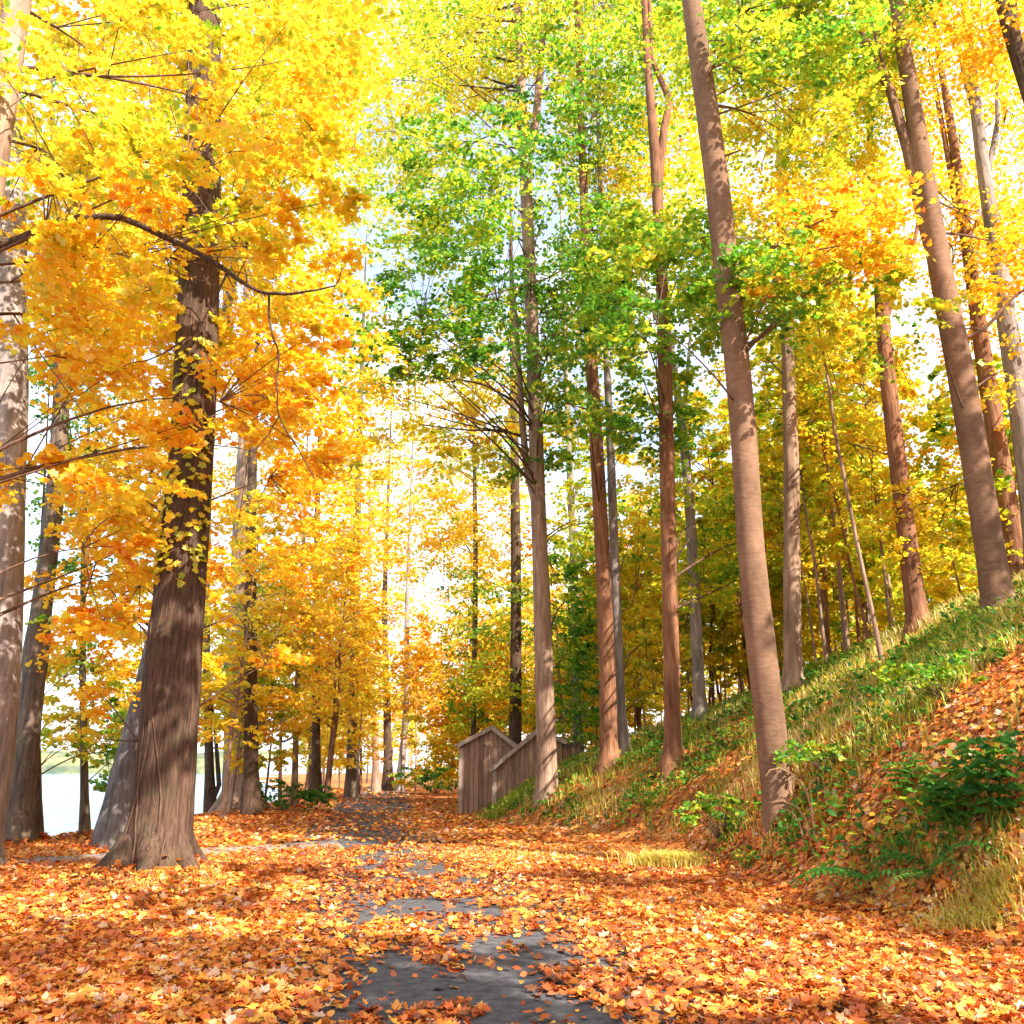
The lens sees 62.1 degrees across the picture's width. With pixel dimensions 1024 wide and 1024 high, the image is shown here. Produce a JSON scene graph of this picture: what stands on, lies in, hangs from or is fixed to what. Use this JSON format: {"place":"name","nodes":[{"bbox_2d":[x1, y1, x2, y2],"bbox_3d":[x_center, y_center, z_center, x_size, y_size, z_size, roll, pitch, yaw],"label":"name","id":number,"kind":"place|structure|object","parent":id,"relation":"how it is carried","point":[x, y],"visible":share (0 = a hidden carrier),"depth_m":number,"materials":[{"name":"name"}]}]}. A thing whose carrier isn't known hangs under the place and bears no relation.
{"place":"outdoors","nodes":[
{"label":"outdoors","id":0,"kind":"place"},
{"bbox_2d":[41,750,301,773],"bbox_3d":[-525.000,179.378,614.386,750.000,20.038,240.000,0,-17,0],"label":"hills","id":1,"kind":"structure","parent":0,"point":[68,767],"depth_m":516.58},
{"bbox_2d":[12,840,342,863],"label":"side track","id":2,"kind":"structure","parent":0,"point":[217,849],"depth_m":17.85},
{"bbox_2d":[42,771,412,835],"bbox_3d":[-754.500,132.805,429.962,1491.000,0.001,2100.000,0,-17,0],"label":"lake water","id":3,"kind":"structure","parent":0,"point":[61,797],"depth_m":68.57,"materials":[{"name":"white liquid"}]},
{"bbox_2d":[228,784,726,1023],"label":"path","id":4,"kind":"structure","parent":0,"point":[486,984],"depth_m":7.31,"materials":[{"name":"asphalt"}]},
{"bbox_2d":[0,618,1023,1023],"bbox_3d":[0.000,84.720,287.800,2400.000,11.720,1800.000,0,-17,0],"label":"ground","id":5,"kind":"structure","parent":0,"point":[662,834],"depth_m":11.46,"materials":[{"name":"plant"}]},
{"bbox_2d":[0,2,109,865],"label":"grey tree","id":6,"kind":"object","parent":5,"relation":"on","point":[14,408],"visible":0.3,"depth_m":16.22,"materials":[{"name":"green plant"}]},
{"bbox_2d":[24,328,113,839],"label":"sapling","id":7,"kind":"object","parent":5,"relation":"on","point":[39,801],"visible":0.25,"depth_m":20.74,"materials":[{"name":"orange plant"}]},
{"bbox_2d":[4,9,147,842],"bbox_3d":[-12.278,-3.936,24.650,8.485,26.113,5.036,-5,-17,15],"label":"dark tree","id":8,"kind":"object","parent":5,"relation":"on","point":[21,822],"visible":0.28,"depth_m":20.75,"materials":[{"name":"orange plant"}]},
{"bbox_2d":[41,407,141,837],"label":"sapling","id":9,"kind":"object","parent":5,"relation":"on","point":[84,808],"visible":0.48,"depth_m":22.00,"materials":[{"name":"yellow plant"}]},
{"bbox_2d":[86,419,248,725],"bbox_3d":[-10.734,3.061,25.821,5.053,13.229,5.054,12,-21,-35],"label":"forest tree","id":10,"kind":"object","parent":5,"relation":"on","point":[220,627],"visible":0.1,"depth_m":26.54,"materials":[{"name":"yellow plant"}]},
{"bbox_2d":[0,0,401,655],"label":"maple tree","id":11,"kind":"object","parent":5,"relation":"on","point":[106,166],"visible":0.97,"depth_m":12.61,"materials":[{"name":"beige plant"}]},
{"bbox_2d":[199,501,227,812],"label":"slim tree","id":12,"kind":"object","parent":5,"relation":"on","point":[211,790],"visible":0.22,"depth_m":36.41,"materials":[{"name":"yellow plant"}]},
{"bbox_2d":[19,0,427,873],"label":"poplar tree","id":13,"kind":"object","parent":5,"relation":"on","point":[177,676],"visible":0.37,"depth_m":15.65,"materials":[{"name":"yellow plant"}]},
{"bbox_2d":[125,336,216,863],"bbox_3d":[-5.480,1.004,13.656,1.090,8.591,0.603,0,-17,0],"label":"climbing vine","id":14,"kind":"object","parent":13,"relation":"attached to","point":[180,535],"visible":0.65,"depth_m":13.72,"materials":[{"name":"brown plant"}]},
{"bbox_2d":[89,0,383,848],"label":"grey tree","id":15,"kind":"object","parent":5,"relation":"on","point":[113,816],"visible":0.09,"depth_m":18.08,"materials":[{"name":"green plant"}]},
{"bbox_2d":[201,598,288,814],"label":"forest tree","id":16,"kind":"object","parent":5,"relation":"on","point":[234,765],"visible":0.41,"depth_m":33.12,"materials":[{"name":"yellow plant"}]},
{"bbox_2d":[198,489,313,816],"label":"forest tree","id":17,"kind":"object","parent":5,"relation":"on","point":[259,697],"visible":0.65,"depth_m":31.01,"materials":[{"name":"yellow plant"}]},
{"bbox_2d":[214,548,315,755],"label":"forest tree","id":18,"kind":"object","parent":5,"relation":"on","point":[280,715],"visible":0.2,"depth_m":35.49,"materials":[{"name":"yellow plant"}]},
{"bbox_2d":[257,606,316,795],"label":"forest tree","id":19,"kind":"object","parent":5,"relation":"on","point":[277,760],"visible":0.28,"depth_m":37.06,"materials":[{"name":"yellow plant"}]},
{"bbox_2d":[226,204,354,816],"bbox_3d":[-8.860,-1.834,36.686,5.566,29.134,7.089,0,-17,0],"label":"brown tree","id":20,"kind":"object","parent":5,"relation":"on","point":[251,802],"visible":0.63,"depth_m":33.01,"materials":[{"name":"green plant"}]},
{"bbox_2d":[198,189,393,812],"bbox_3d":[-10.318,-4.837,42.656,10.634,38.338,12.004,0,-17,0],"label":"pale tree","id":21,"kind":"object","parent":5,"relation":"on","point":[242,455],"visible":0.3,"depth_m":38.55,"materials":[{"name":"beige plant"}]},
{"bbox_2d":[260,777,338,810],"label":"shrub","id":22,"kind":"object","parent":5,"relation":"on","point":[306,795],"visible":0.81,"depth_m":34.60,"materials":[{"name":"green plant"}]},
{"bbox_2d":[256,435,355,807],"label":"sapling","id":23,"kind":"object","parent":5,"relation":"on","point":[294,778],"visible":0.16,"depth_m":41.10,"materials":[{"name":"beige plant"}]},
{"bbox_2d":[257,269,389,800],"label":"brown tree","id":24,"kind":"object","parent":5,"relation":"on","point":[316,762],"visible":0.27,"depth_m":48.71,"materials":[{"name":"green plant"}]},
{"bbox_2d":[285,530,392,803],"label":"forest tree","id":25,"kind":"object","parent":5,"relation":"on","point":[347,703],"visible":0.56,"depth_m":44.26,"materials":[{"name":"yellow plant"}]},
{"bbox_2d":[289,561,388,791],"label":"forest tree","id":26,"kind":"object","parent":5,"relation":"on","point":[356,710],"visible":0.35,"depth_m":47.72,"materials":[{"name":"yellow plant"}]},
{"bbox_2d":[330,668,379,771],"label":"forest tree","id":27,"kind":"object","parent":5,"relation":"on","point":[368,747],"visible":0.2,"depth_m":56.03,"materials":[{"name":"yellow plant"}]},
{"bbox_2d":[332,614,391,798],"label":"forest tree","id":28,"kind":"object","parent":5,"relation":"on","point":[379,679],"visible":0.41,"depth_m":51.00,"materials":[{"name":"yellow plant"}]},
{"bbox_2d":[301,229,424,797],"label":"grey tree","id":29,"kind":"object","parent":5,"relation":"on","point":[350,783],"visible":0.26,"depth_m":57.34,"materials":[{"name":"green plant"}]},
{"bbox_2d":[328,608,397,793],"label":"forest tree","id":30,"kind":"object","parent":5,"relation":"on","point":[372,719],"visible":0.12,"depth_m":60.08,"materials":[{"name":"yellow plant"}]},
{"bbox_2d":[377,392,430,790],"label":"slim tree","id":31,"kind":"object","parent":5,"relation":"on","point":[388,764],"visible":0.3,"depth_m":70.70,"materials":[{"name":"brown plant"}]},
{"bbox_2d":[360,401,460,791],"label":"slim tree","id":32,"kind":"object","parent":5,"relation":"on","point":[375,781],"visible":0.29,"depth_m":72.43,"materials":[{"name":"beige plant"}]},
{"bbox_2d":[396,612,434,792],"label":"forest tree","id":33,"kind":"object","parent":5,"relation":"on","point":[427,634],"visible":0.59,"depth_m":66.77,"materials":[{"name":"yellow plant"}]},
{"bbox_2d":[388,762,458,793],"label":"shrub","id":34,"kind":"object","parent":5,"relation":"on","point":[425,778],"visible":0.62,"depth_m":58.69,"materials":[{"name":"green plant"}]},
{"bbox_2d":[382,394,480,791],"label":"slim tree","id":35,"kind":"object","parent":5,"relation":"on","point":[401,760],"visible":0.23,"depth_m":68.68,"materials":[{"name":"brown plant"}]},
{"bbox_2d":[336,315,542,787],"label":"slim tree","id":36,"kind":"object","parent":5,"relation":"on","point":[418,719],"visible":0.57,"depth_m":46.73,"materials":[{"name":"yellow plant"}]},
{"bbox_2d":[422,584,503,736],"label":"forest tree","id":37,"kind":"object","parent":5,"relation":"on","point":[453,640],"visible":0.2,"depth_m":53.41,"materials":[{"name":"yellow plant"}]},
{"bbox_2d":[390,172,554,743],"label":"brown tree","id":38,"kind":"object","parent":5,"relation":"on","point":[515,720],"visible":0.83,"depth_m":43.19,"materials":[{"name":"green plant"}]},
{"bbox_2d":[455,725,517,814],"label":"wooden shed","id":39,"kind":"structure","parent":5,"relation":"on","point":[482,752],"depth_m":32.54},
{"bbox_2d":[303,0,684,807],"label":"pale tree","id":40,"kind":"object","parent":5,"relation":"on","point":[429,28],"visible":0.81,"depth_m":29.54,"materials":[{"name":"green plant"}]},
{"bbox_2d":[462,778,534,820],"bbox_3d":[-0.098,9.328,28.254,3.362,1.803,2.468,0,-17,0],"label":"grass tuft","id":41,"kind":"object","parent":5,"relation":"on","point":[510,799],"visible":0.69,"depth_m":27.96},
{"bbox_2d":[0,592,1023,1023],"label":"fallen leaves","id":42,"kind":"object","parent":5,"relation":"on","point":[42,962],"visible":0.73,"depth_m":8.81,"materials":[{"name":"orange plant"}]},
{"bbox_2d":[488,730,579,805],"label":"wooden shed","id":43,"kind":"structure","parent":5,"relation":"on","point":[513,767],"depth_m":30.96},
{"bbox_2d":[49,570,1023,896],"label":"grass","id":44,"kind":"structure","parent":5,"relation":"on","point":[895,632],"depth_m":16.16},
{"bbox_2d":[509,565,568,713],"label":"forest tree","id":45,"kind":"object","parent":5,"relation":"on","point":[530,672],"visible":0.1,"depth_m":53.24,"materials":[{"name":"yellow plant"}]},
{"bbox_2d":[528,130,599,752],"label":"grey tree","id":46,"kind":"object","parent":5,"relation":"on","point":[576,737],"visible":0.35,"depth_m":39.77,"materials":[{"name":"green plant"}]},
{"bbox_2d":[398,0,802,780],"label":"red barked tree","id":47,"kind":"object","parent":5,"relation":"on","point":[668,496],"visible":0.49,"depth_m":23.84,"materials":[{"name":"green plant"}]},
{"bbox_2d":[563,502,649,670],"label":"forest tree","id":48,"kind":"object","parent":5,"relation":"on","point":[593,596],"visible":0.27,"depth_m":33.01,"materials":[{"name":"yellow plant"}]},
{"bbox_2d":[505,0,766,777],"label":"red barked tree","id":49,"kind":"object","parent":5,"relation":"on","point":[628,34],"visible":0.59,"depth_m":28.96,"materials":[{"name":"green plant"}]},
{"bbox_2d":[593,0,691,755],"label":"grey tree","id":50,"kind":"object","parent":5,"relation":"on","point":[620,634],"visible":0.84,"depth_m":28.74,"materials":[{"name":"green plant"}]},
{"bbox_2d":[621,570,663,725],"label":"forest tree","id":51,"kind":"object","parent":5,"relation":"on","point":[636,697],"visible":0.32,"depth_m":34.22,"materials":[{"name":"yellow plant"}]},
{"bbox_2d":[620,512,689,661],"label":"forest tree","id":52,"kind":"object","parent":5,"relation":"on","point":[655,599],"visible":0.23,"depth_m":32.91,"materials":[{"name":"yellow plant"}]},
{"bbox_2d":[596,848,722,869],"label":"grass tuft","id":53,"kind":"object","parent":5,"relation":"on","point":[658,858],"visible":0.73,"depth_m":14.15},
{"bbox_2d":[654,554,720,713],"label":"forest tree","id":54,"kind":"object","parent":5,"relation":"on","point":[705,612],"visible":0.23,"depth_m":35.36,"materials":[{"name":"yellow plant"}]},
{"bbox_2d":[659,455,728,705],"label":"forest tree","id":55,"kind":"object","parent":5,"relation":"on","point":[704,484],"visible":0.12,"depth_m":39.08,"materials":[{"name":"yellow plant"}]},
{"bbox_2d":[624,317,767,721],"bbox_3d":[6.989,-0.408,31.311,5.623,17.270,5.838,7,-18,-21],"label":"grey tree","id":56,"kind":"object","parent":5,"relation":"on","point":[695,650],"visible":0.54,"depth_m":27.53,"materials":[{"name":"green plant"}]},
{"bbox_2d":[677,483,734,705],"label":"forest tree","id":57,"kind":"object","parent":5,"relation":"on","point":[711,635],"visible":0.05,"depth_m":37.08,"materials":[{"name":"yellow plant"}]},
{"bbox_2d":[672,789,746,842],"bbox_3d":[3.786,5.574,15.551,1.644,0.988,1.059,5,-18,-15],"label":"shrub","id":58,"kind":"object","parent":5,"relation":"on","point":[730,799],"visible":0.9,"depth_m":15.60,"materials":[{"name":"green plant"}]},
{"bbox_2d":[657,381,783,642],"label":"forest tree","id":59,"kind":"object","parent":5,"relation":"on","point":[728,520],"visible":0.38,"depth_m":32.27,"materials":[{"name":"yellow plant"}]},
{"bbox_2d":[699,453,766,689],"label":"forest tree","id":60,"kind":"object","parent":5,"relation":"on","point":[718,631],"visible":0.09,"depth_m":37.36,"materials":[{"name":"yellow plant"}]},
{"bbox_2d":[696,397,774,531],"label":"forest tree","id":61,"kind":"object","parent":5,"relation":"on","point":[728,464],"visible":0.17,"depth_m":34.17,"materials":[{"name":"yellow plant"}]},
{"bbox_2d":[681,593,803,691],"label":"forest tree","id":62,"kind":"object","parent":5,"relation":"on","point":[727,647],"visible":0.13,"depth_m":37.66,"materials":[{"name":"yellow plant"}]},
{"bbox_2d":[715,517,782,671],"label":"forest tree","id":63,"kind":"object","parent":5,"relation":"on","point":[729,632],"visible":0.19,"depth_m":35.38,"materials":[{"name":"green plant"}]},
{"bbox_2d":[478,571,1023,889],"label":"ground cover","id":64,"kind":"object","parent":5,"relation":"on","point":[899,651],"visible":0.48,"depth_m":15.58,"materials":[{"name":"green plant"}]},
{"bbox_2d":[727,447,805,627],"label":"forest tree","id":65,"kind":"object","parent":5,"relation":"on","point":[768,533],"visible":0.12,"depth_m":33.24,"materials":[{"name":"yellow plant"}]},
{"bbox_2d":[580,0,957,834],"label":"beech tree","id":66,"kind":"object","parent":5,"relation":"on","point":[756,284],"visible":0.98,"depth_m":16.71,"materials":[{"name":"yellow plant"}]},
{"bbox_2d":[732,565,839,677],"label":"forest tree","id":67,"kind":"object","parent":5,"relation":"on","point":[814,618],"visible":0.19,"depth_m":33.82,"materials":[{"name":"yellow plant"}]},
{"bbox_2d":[680,47,898,697],"bbox_3d":[9.752,-6.768,29.867,8.124,27.508,10.222,0,-17,0],"label":"pale tree","id":68,"kind":"object","parent":5,"relation":"on","point":[793,672],"visible":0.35,"depth_m":24.44,"materials":[{"name":"beige plant"}]},
{"bbox_2d":[757,419,821,661],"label":"forest tree","id":69,"kind":"object","parent":5,"relation":"on","point":[762,468],"visible":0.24,"depth_m":28.66,"materials":[{"name":"yellow plant"}]},
{"bbox_2d":[750,316,833,662],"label":"forest tree","id":70,"kind":"object","parent":5,"relation":"on","point":[777,394],"visible":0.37,"depth_m":25.82,"materials":[{"name":"yellow plant"}]},
{"bbox_2d":[755,363,834,637],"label":"forest tree","id":71,"kind":"object","parent":5,"relation":"on","point":[766,455],"visible":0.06,"depth_m":31.85,"materials":[{"name":"yellow plant"}]},
{"bbox_2d":[762,439,853,638],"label":"forest tree","id":72,"kind":"object","parent":5,"relation":"on","point":[776,572],"visible":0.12,"depth_m":32.87,"materials":[{"name":"yellow plant"}]},
{"bbox_2d":[773,738,853,773],"bbox_3d":[4.934,3.870,13.384,1.686,0.598,1.551,0,-17,0],"label":"shrub","id":73,"kind":"object","parent":5,"relation":"on","point":[806,750],"visible":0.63,"depth_m":13.37,"materials":[{"name":"green plant"}]},
{"bbox_2d":[770,274,871,648],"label":"forest tree","id":74,"kind":"object","parent":5,"relation":"on","point":[843,610],"visible":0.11,"depth_m":26.48,"materials":[{"name":"yellow plant"}]},
{"bbox_2d":[766,328,878,655],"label":"forest tree","id":75,"kind":"object","parent":5,"relation":"on","point":[806,564],"visible":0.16,"depth_m":29.05,"materials":[{"name":"yellow plant"}]},
{"bbox_2d":[766,356,886,639],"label":"forest tree","id":76,"kind":"object","parent":5,"relation":"on","point":[833,534],"visible":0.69,"depth_m":24.71,"materials":[{"name":"yellow plant"}]},
{"bbox_2d":[769,516,897,657],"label":"forest tree","id":77,"kind":"object","parent":5,"relation":"on","point":[836,608],"visible":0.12,"depth_m":33.50,"materials":[{"name":"yellow plant"}]},
{"bbox_2d":[789,319,883,663],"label":"sapling","id":78,"kind":"object","parent":5,"relation":"on","point":[859,395],"visible":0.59,"depth_m":19.42,"materials":[{"name":"beige plant"}]},
{"bbox_2d":[804,393,870,652],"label":"forest tree","id":79,"kind":"object","parent":5,"relation":"on","point":[834,508],"visible":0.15,"depth_m":27.07,"materials":[{"name":"yellow plant"}]},
{"bbox_2d":[757,272,927,631],"bbox_3d":[12.990,-1.772,32.733,5.203,17.497,5.634,10,-20,-30],"label":"forest tree","id":80,"kind":"object","parent":5,"relation":"on","point":[853,298],"visible":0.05,"depth_m":33.56,"materials":[{"name":"yellow plant"}]},
{"bbox_2d":[799,389,898,643],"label":"forest tree","id":81,"kind":"object","parent":5,"relation":"on","point":[874,560],"visible":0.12,"depth_m":29.32,"materials":[{"name":"yellow plant"}]},
{"bbox_2d":[816,435,890,640],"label":"forest tree","id":82,"kind":"object","parent":5,"relation":"on","point":[875,600],"visible":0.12,"depth_m":30.38,"materials":[{"name":"yellow plant"}]},
{"bbox_2d":[789,794,931,892],"bbox_3d":[4.308,3.966,10.291,1.733,1.100,1.603,8,-19,-25],"label":"fern","id":83,"kind":"object","parent":5,"relation":"on","point":[829,869],"visible":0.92,"depth_m":10.26,"materials":[{"name":"green plant"}]},
{"bbox_2d":[818,522,903,646],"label":"forest tree","id":84,"kind":"object","parent":5,"relation":"on","point":[838,634],"visible":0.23,"depth_m":29.77,"materials":[{"name":"yellow plant"}]},
{"bbox_2d":[827,315,916,630],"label":"forest tree","id":85,"kind":"object","parent":5,"relation":"on","point":[852,374],"visible":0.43,"depth_m":26.13,"materials":[{"name":"yellow plant"}]},
{"bbox_2d":[830,308,925,621],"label":"forest tree","id":86,"kind":"object","parent":5,"relation":"on","point":[911,397],"visible":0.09,"depth_m":31.11,"materials":[{"name":"yellow plant"}]},
{"bbox_2d":[765,18,994,637],"bbox_3d":[11.408,-6.129,26.554,5.866,22.087,10.959,-14,-22,38],"label":"red barked tree","id":87,"kind":"object","parent":5,"relation":"on","point":[898,468],"visible":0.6,"depth_m":22.02,"materials":[{"name":"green plant"}]},
{"bbox_2d":[763,0,1023,615],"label":"brown tree","id":88,"kind":"object","parent":5,"relation":"on","point":[992,570],"visible":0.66,"depth_m":19.33,"materials":[{"name":"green plant"}]},
{"bbox_2d":[877,751,925,795],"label":"leafy plant","id":89,"kind":"object","parent":5,"relation":"on","point":[902,783],"visible":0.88,"depth_m":10.92,"materials":[{"name":"green plant"}]},
{"bbox_2d":[847,492,974,631],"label":"forest tree","id":90,"kind":"object","parent":5,"relation":"on","point":[935,597],"visible":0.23,"depth_m":26.92,"materials":[{"name":"yellow plant"}]},
{"bbox_2d":[857,648,987,701],"bbox_3d":[5.844,2.331,12.027,1.552,0.754,1.921,0,-17,0],"label":"shrub","id":91,"kind":"object","parent":5,"relation":"on","point":[910,669],"visible":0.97,"depth_m":12.06,"materials":[{"name":"green plant"}]},
{"bbox_2d":[870,519,974,628],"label":"forest tree","id":92,"kind":"object","parent":5,"relation":"on","point":[940,572],"visible":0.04,"depth_m":29.16,"materials":[{"name":"yellow plant"}]},
{"bbox_2d":[854,768,1008,897],"bbox_3d":[4.773,3.598,9.648,1.770,1.319,1.605,0,-17,0],"label":"fern","id":93,"kind":"object","parent":5,"relation":"on","point":[933,864],"visible":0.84,"depth_m":9.57,"materials":[{"name":"green plant"}]},
{"bbox_2d":[886,467,977,612],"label":"forest tree","id":94,"kind":"object","parent":5,"relation":"on","point":[963,580],"visible":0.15,"depth_m":26.07,"materials":[{"name":"yellow plant"}]},
{"bbox_2d":[878,352,1019,563],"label":"forest tree","id":95,"kind":"object","parent":5,"relation":"on","point":[929,422],"visible":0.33,"depth_m":22.99,"materials":[{"name":"yellow plant"}]},
{"bbox_2d":[911,765,987,833],"bbox_3d":[5.095,3.330,9.796,0.760,0.824,0.881,0,-17,0],"label":"leafy plant","id":96,"kind":"object","parent":5,"relation":"on","point":[939,789],"visible":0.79,"depth_m":9.85,"materials":[{"name":"green plant"}]},
{"bbox_2d":[893,21,1023,578],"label":"red barked tree","id":97,"kind":"object","parent":5,"relation":"on","point":[996,440],"visible":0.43,"depth_m":22.98,"materials":[{"name":"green plant"}]},
{"bbox_2d":[897,811,1023,937],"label":"grass tuft","id":98,"kind":"object","parent":5,"relation":"on","point":[978,917],"visible":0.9,"depth_m":8.75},
{"bbox_2d":[916,0,1023,333],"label":"brown tree","id":99,"kind":"object","parent":5,"relation":"on","point":[1015,50],"visible":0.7,"depth_m":18.97,"materials":[{"name":"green plant"}]},
{"bbox_2d":[935,730,1023,829],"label":"leafy plant","id":100,"kind":"object","parent":5,"relation":"on","point":[987,786],"visible":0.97,"depth_m":9.34,"materials":[{"name":"green plant"}]},
{"bbox_2d":[944,2,1023,573],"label":"grey tree","id":101,"kind":"object","parent":5,"relation":"on","point":[983,155],"visible":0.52,"depth_m":22.14,"materials":[{"name":"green plant"}]},
{"bbox_2d":[21,0,1023,770],"label":"sky","id":102,"kind":"structure","parent":0,"point":[435,580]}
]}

